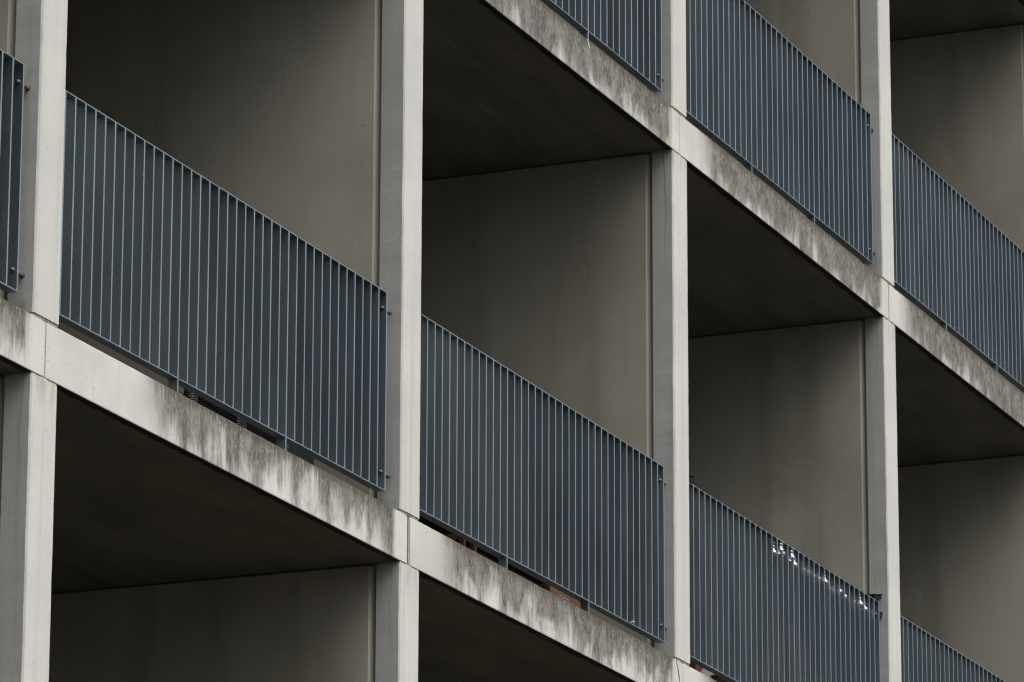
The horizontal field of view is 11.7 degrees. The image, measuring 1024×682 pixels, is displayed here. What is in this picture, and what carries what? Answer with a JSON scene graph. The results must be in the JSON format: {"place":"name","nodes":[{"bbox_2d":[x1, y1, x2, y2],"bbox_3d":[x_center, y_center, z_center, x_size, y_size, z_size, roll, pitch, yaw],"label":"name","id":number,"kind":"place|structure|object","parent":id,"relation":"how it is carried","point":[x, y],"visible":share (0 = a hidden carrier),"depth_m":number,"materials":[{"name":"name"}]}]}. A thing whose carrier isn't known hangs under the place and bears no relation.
{"place":"outdoors","nodes":[
{"label":"outdoors","id":0,"kind":"place"},
{"bbox_2d":[183,389,196,401],"bbox_3d":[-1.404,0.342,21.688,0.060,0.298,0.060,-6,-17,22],"label":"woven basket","id":1,"kind":"object","parent":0,"point":[190,395],"visible":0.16,"depth_m":21.69,"materials":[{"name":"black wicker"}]},
{"bbox_2d":[418,515,550,591],"bbox_3d":[-0.289,1.017,24.755,0.590,0.637,1.118,-6,-17,22],"label":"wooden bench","id":2,"kind":"object","parent":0,"point":[472,547],"visible":0.03,"depth_m":24.38,"materials":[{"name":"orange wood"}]},
{"bbox_2d":[541,586,590,613],"bbox_3d":[0.218,1.267,25.437,0.161,0.518,0.602,-6,-17,22],"label":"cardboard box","id":3,"kind":"object","parent":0,"point":[566,597],"visible":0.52,"depth_m":25.36,"materials":[{"name":"brown cardboard"}]},
{"bbox_2d":[689,661,698,671],"bbox_3d":[0.991,1.647,27.178,0.052,0.719,0.059,-6,-17,22],"label":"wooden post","id":4,"kind":"object","parent":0,"point":[694,666],"depth_m":27.12,"materials":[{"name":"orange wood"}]},
{"bbox_2d":[711,675,727,681],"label":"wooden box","id":5,"kind":"object","parent":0,"point":[717,678],"visible":0.43,"depth_m":27.42,"materials":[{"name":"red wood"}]},
{"label":"ground","id":6,"kind":"structure","parent":0,"visible":0},
{"bbox_2d":[0,0,1023,681],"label":"apartment building","id":7,"kind":"structure","parent":6,"relation":"on","point":[540,194],"depth_m":25.47,"materials":[{"name":"concrete"}]},
{"bbox_2d":[0,49,30,292],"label":"balcony railing","id":8,"kind":"object","parent":7,"relation":"on","point":[13,85],"visible":1,"depth_m":19.57,"materials":[{"name":"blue metal"}]},
{"bbox_2d":[59,90,391,491],"bbox_3d":[-1.216,-0.122,21.343,0.075,1.015,3.323,-6,-17,22],"label":"balcony railing","id":9,"kind":"object","parent":7,"relation":"on","point":[174,272],"visible":1,"depth_m":21.23,"materials":[{"name":"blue metal"}]},
{"bbox_2d":[197,396,313,464],"bbox_3d":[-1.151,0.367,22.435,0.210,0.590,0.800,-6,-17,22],"label":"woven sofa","id":10,"kind":"object","parent":7,"relation":"on","point":[248,427],"visible":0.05,"depth_m":22.23,"materials":[{"name":"black wicker"}]},
{"bbox_2d":[419,314,666,642],"bbox_3d":[0.151,0.757,24.509,0.075,1.015,3.323,-6,-17,22],"label":"balcony railing","id":11,"kind":"object","parent":7,"relation":"on","point":[522,474],"visible":0.98,"depth_m":24.42,"materials":[{"name":"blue metal"}]},
{"bbox_2d":[541,0,663,92],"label":"balcony railing","id":12,"kind":"object","parent":7,"relation":"on","point":[626,35],"visible":0.98,"depth_m":26.20,"materials":[{"name":"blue metal"}]},
{"bbox_2d":[699,666,714,678],"bbox_3d":[1.067,1.766,27.420,0.018,0.618,0.475,-6,-17,22],"label":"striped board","id":13,"kind":"object","parent":7,"relation":"on","point":[705,672],"visible":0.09,"depth_m":27.38,"materials":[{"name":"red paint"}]},
{"bbox_2d":[686,0,875,264],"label":"balcony railing","id":14,"kind":"object","parent":7,"relation":"on","point":[771,106],"visible":0.98,"depth_m":28.45,"materials":[{"name":"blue metal"}]},
{"bbox_2d":[689,482,881,681],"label":"balcony railing","id":15,"kind":"object","parent":7,"relation":"on","point":[759,612],"visible":1,"depth_m":27.35,"materials":[{"name":"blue metal"}]},
{"bbox_2d":[689,474,695,486],"bbox_3d":[0.932,0.741,26.433,0.055,0.074,0.099,-6,-17,22],"label":"solar housing","id":16,"kind":"object","parent":15,"relation":"on","point":[691,479],"visible":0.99,"depth_m":26.43,"materials":[{"name":"black plastic"}]},
{"bbox_2d":[689,483,877,611],"bbox_3d":[1.535,1.191,27.765,0.108,0.122,3.142,-6,-17,22],"label":"string light","id":17,"kind":"object","parent":15,"relation":"attached to","point":[780,550],"visible":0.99,"depth_m":27.71,"materials":[{"name":"white glass"},{"name":"black rubber"}]},
{"bbox_2d":[868,594,882,602],"bbox_3d":[2.123,1.503,29.193,0.055,0.068,0.148,-6,-17,22],"label":"solar housing","id":18,"kind":"object","parent":15,"relation":"on","point":[876,596],"visible":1,"depth_m":29.16,"materials":[{"name":"black plastic"}]},
{"bbox_2d":[900,615,1005,681],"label":"balcony railing","id":19,"kind":"object","parent":7,"relation":"on","point":[926,656],"visible":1,"depth_m":30.06,"materials":[{"name":"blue metal"}]},
{"bbox_2d":[892,134,1023,391],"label":"balcony railing","id":20,"kind":"object","parent":7,"relation":"on","point":[958,266],"visible":0.99,"depth_m":31.38,"materials":[{"name":"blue metal"}]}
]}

